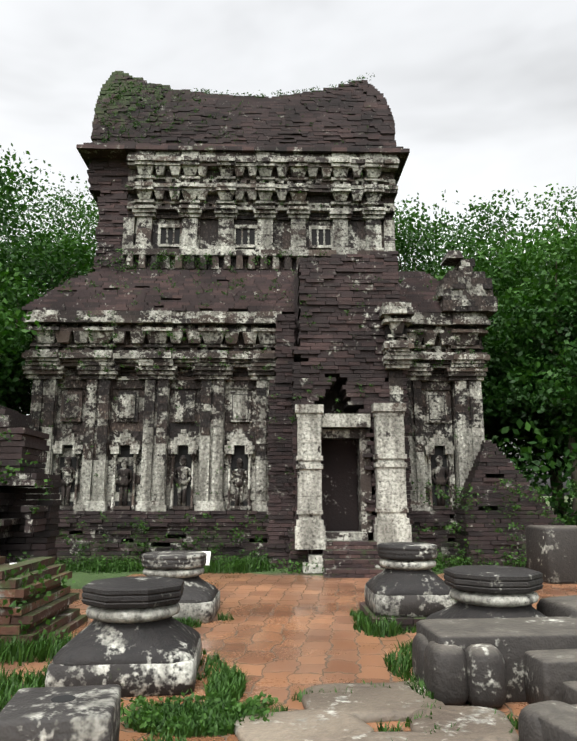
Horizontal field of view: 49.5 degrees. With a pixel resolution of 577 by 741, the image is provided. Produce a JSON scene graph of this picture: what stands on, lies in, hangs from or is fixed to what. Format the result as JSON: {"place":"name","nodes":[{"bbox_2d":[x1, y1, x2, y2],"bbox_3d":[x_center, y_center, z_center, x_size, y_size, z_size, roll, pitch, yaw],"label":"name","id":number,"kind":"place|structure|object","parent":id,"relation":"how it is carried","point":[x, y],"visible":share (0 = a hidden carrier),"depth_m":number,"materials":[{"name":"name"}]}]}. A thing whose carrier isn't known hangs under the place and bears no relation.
{"place":"outdoors","nodes":[
{"label":"outdoors","id":0,"kind":"place"},
{"bbox_2d":[0,573,576,740],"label":"courtyard paving","id":1,"kind":"structure","parent":0,"point":[280,637],"depth_m":7.04,"materials":[{"name":"ceramic"}]},
{"bbox_2d":[0,556,87,647],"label":"ruin wall","id":2,"kind":"structure","parent":1,"relation":"on","point":[40,610],"depth_m":7.02,"materials":[{"name":"red brick"}]},
{"bbox_2d":[0,405,61,563],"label":"ruin wall","id":3,"kind":"structure","parent":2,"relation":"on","point":[23,528],"depth_m":9.12,"materials":[{"name":"brick"}]},
{"bbox_2d":[0,684,120,740],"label":"stone block","id":4,"kind":"structure","parent":1,"relation":"on","point":[90,713],"depth_m":3.47,"materials":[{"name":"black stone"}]},
{"bbox_2d":[51,695,75,702],"bbox_3d":[-1.338,1.960,3.713,0.140,0.022,0.140,0,-11,-1],"label":"hole","id":5,"kind":"object","parent":4,"relation":"in","point":[62,698],"visible":0.58,"depth_m":3.71,"materials":[{"name":"grey stone"}]},
{"bbox_2d":[45,576,201,696],"bbox_3d":[-1.409,2.352,5.679,1.247,0.826,1.270,0,-11,-1],"label":"column base","id":6,"kind":"object","parent":1,"relation":"on","point":[134,638],"visible":0.94,"depth_m":5.25,"materials":[{"name":"stone"}]},
{"bbox_2d":[141,550,219,622],"bbox_3d":[-1.579,2.929,8.566,1.210,0.826,1.215,0,-11,-1],"label":"column base","id":7,"kind":"object","parent":1,"relation":"on","point":[200,599],"visible":0.67,"depth_m":8.23,"materials":[{"name":"stone"}]},
{"bbox_2d":[201,551,210,564],"bbox_3d":[-1.349,3.087,9.274,0.320,0.790,0.039,-2,-29,11],"label":"sign","id":8,"kind":"object","parent":7,"relation":"attached to","point":[208,557],"visible":0.12,"depth_m":9.39,"materials":[{"name":"metal"}]},
{"bbox_2d":[120,688,277,737],"bbox_3d":[-0.681,2.462,4.503,1.221,0.170,0.822,0,-11,-1],"label":"clover patch","id":9,"kind":"object","parent":1,"relation":"on","point":[238,706],"visible":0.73,"depth_m":4.49,"materials":[{"name":"green plant"}]},
{"bbox_2d":[0,553,526,740],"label":"grass tufts","id":10,"kind":"object","parent":1,"relation":"on","point":[225,682],"visible":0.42,"depth_m":5.47,"materials":[{"name":"green plant"}]},
{"bbox_2d":[234,680,518,740],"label":"worn slabs","id":11,"kind":"structure","parent":1,"relation":"on","point":[333,715],"depth_m":4.38,"materials":[{"name":"stone"}]},
{"bbox_2d":[360,602,425,630],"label":"column base pads","id":12,"kind":"object","parent":1,"relation":"on","point":[406,621],"depth_m":7.51,"materials":[{"name":"stone"}]},
{"bbox_2d":[364,542,456,616],"bbox_3d":[1.567,2.696,8.164,1.051,0.827,1.052,0,-11,-1],"label":"column base","id":13,"kind":"object","parent":12,"relation":"on","point":[407,581],"visible":0.94,"depth_m":7.79,"materials":[{"name":"stone"}]},
{"bbox_2d":[426,565,546,618],"bbox_3d":[2.017,2.376,6.102,1.231,0.826,1.243,0,-11,-1],"label":"column base","id":14,"kind":"object","parent":12,"relation":"on","point":[486,591],"visible":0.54,"depth_m":5.84,"materials":[{"name":"stone"}]},
{"bbox_2d":[412,617,576,707],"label":"moulded block","id":15,"kind":"structure","parent":1,"relation":"on","point":[491,662],"depth_m":4.90,"materials":[{"name":"stone"}]},
{"bbox_2d":[518,700,576,740],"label":"moulded block","id":16,"kind":"structure","parent":1,"relation":"on","point":[552,720],"depth_m":3.74,"materials":[{"name":"stone"}]},
{"bbox_2d":[525,525,576,583],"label":"stone block","id":17,"kind":"structure","parent":1,"relation":"on","point":[551,551],"depth_m":11.61,"materials":[{"name":"grey stone"}]},
{"bbox_2d":[536,595,576,618],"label":"moulded block","id":18,"kind":"structure","parent":1,"relation":"on","point":[562,606],"depth_m":5.93,"materials":[{"name":"stone"}]},
{"bbox_2d":[0,0,576,495],"label":"sky","id":19,"kind":"structure","parent":0,"point":[481,94],"materials":[{"name":"white"}]},
{"bbox_2d":[61,496,572,588],"bbox_3d":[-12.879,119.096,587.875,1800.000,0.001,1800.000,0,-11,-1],"label":"terrain","id":20,"kind":"structure","parent":0,"point":[81,578],"depth_m":12.86,"materials":[{"name":"green plant"}]},
{"bbox_2d":[0,306,30,411],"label":"tree","id":21,"kind":"object","parent":20,"relation":"on","point":[23,392],"visible":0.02,"depth_m":19.23,"materials":[{"name":"green plant"}]},
{"bbox_2d":[0,262,40,409],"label":"tree","id":22,"kind":"object","parent":20,"relation":"on","point":[6,361],"depth_m":15.19,"materials":[{"name":"green plant"}]},
{"bbox_2d":[0,267,46,415],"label":"tree","id":23,"kind":"object","parent":20,"relation":"on","point":[28,290],"depth_m":16.73,"materials":[{"name":"green plant"}]},
{"bbox_2d":[0,143,55,296],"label":"tree","id":24,"kind":"object","parent":20,"relation":"on","point":[21,223],"depth_m":25.50,"materials":[{"name":"green plant"}]},
{"bbox_2d":[0,150,72,325],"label":"tree","id":25,"kind":"object","parent":20,"relation":"on","point":[15,262],"visible":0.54,"depth_m":18.29,"materials":[{"name":"green plant"}]},
{"bbox_2d":[0,145,98,411],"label":"tree","id":26,"kind":"object","parent":20,"relation":"on","point":[64,260],"depth_m":20.36,"materials":[{"name":"green plant"}]},
{"bbox_2d":[0,172,98,296],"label":"tree","id":27,"kind":"object","parent":20,"relation":"on","point":[55,217],"depth_m":29.73,"materials":[{"name":"green plant"}]},
{"bbox_2d":[2,193,98,289],"bbox_3d":[-7.115,-0.771,25.886,11.638,14.877,11.879,0,-11,-1],"label":"tree","id":28,"kind":"object","parent":20,"relation":"on","point":[58,232],"depth_m":24.96,"materials":[{"name":"green plant"}]},
{"bbox_2d":[22,71,564,577],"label":"brick temple walls","id":29,"kind":"structure","parent":20,"relation":"on","point":[340,347],"depth_m":14.79,"materials":[{"name":"brown brick"}]},
{"bbox_2d":[58,228,448,509],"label":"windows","id":30,"kind":"structure","parent":29,"relation":"in","point":[239,451],"depth_m":15.11,"materials":[{"name":"grey stone"}]},
{"bbox_2d":[21,151,497,572],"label":"carved stone facade","id":31,"kind":"structure","parent":29,"relation":"attached to","point":[354,213],"depth_m":15.25,"materials":[{"name":"grey stone"}]},
{"bbox_2d":[0,73,576,659],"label":"weeds on masonry","id":32,"kind":"object","parent":29,"relation":"attached to","point":[256,553],"visible":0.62,"depth_m":13.98,"materials":[{"name":"green plant"}]},
{"bbox_2d":[15,419,576,524],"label":"understory shrubs","id":33,"kind":"object","parent":20,"relation":"on","point":[546,489],"visible":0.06,"depth_m":15.57,"materials":[{"name":"green plant"}]},
{"bbox_2d":[401,231,534,278],"bbox_3d":[8.933,0.251,30.551,13.574,14.704,13.365,0,-11,-1],"label":"tree","id":34,"kind":"object","parent":20,"relation":"on","point":[445,253],"depth_m":30.16,"materials":[{"name":"green plant"}]},
{"bbox_2d":[393,189,548,294],"bbox_3d":[5.000,-0.224,24.889,11.176,13.431,11.265,0,-11,-1],"label":"tree","id":35,"kind":"object","parent":20,"relation":"on","point":[409,236],"depth_m":22.72,"materials":[{"name":"green plant"}]},
{"bbox_2d":[440,266,554,454],"bbox_3d":[6.707,1.346,21.434,8.468,9.011,7.502,0,-11,-1],"label":"tree","id":36,"kind":"object","parent":20,"relation":"on","point":[495,428],"depth_m":19.00,"materials":[{"name":"green plant"}]},
{"bbox_2d":[421,183,576,495],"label":"tree","id":37,"kind":"object","parent":20,"relation":"on","point":[501,224],"depth_m":23.07,"materials":[{"name":"green plant"}]},
{"bbox_2d":[434,218,576,514],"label":"tree","id":38,"kind":"object","parent":20,"relation":"on","point":[522,263],"depth_m":18.50,"materials":[{"name":"green plant"}]},
{"bbox_2d":[481,336,576,484],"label":"tree","id":39,"kind":"object","parent":20,"relation":"on","point":[535,450],"depth_m":18.65,"materials":[{"name":"green plant"}]},
{"bbox_2d":[490,202,576,449],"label":"tree","id":40,"kind":"object","parent":20,"relation":"on","point":[565,302],"depth_m":16.46,"materials":[{"name":"green plant"}]},
{"bbox_2d":[533,196,576,289],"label":"tree","id":41,"kind":"object","parent":20,"relation":"on","point":[563,208],"visible":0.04,"depth_m":21.73,"materials":[{"name":"green plant"}]},
{"bbox_2d":[481,227,576,524],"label":"tree","id":42,"kind":"object","parent":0,"point":[519,374],"depth_m":16.29,"materials":[{"name":"green plant"}]}
]}

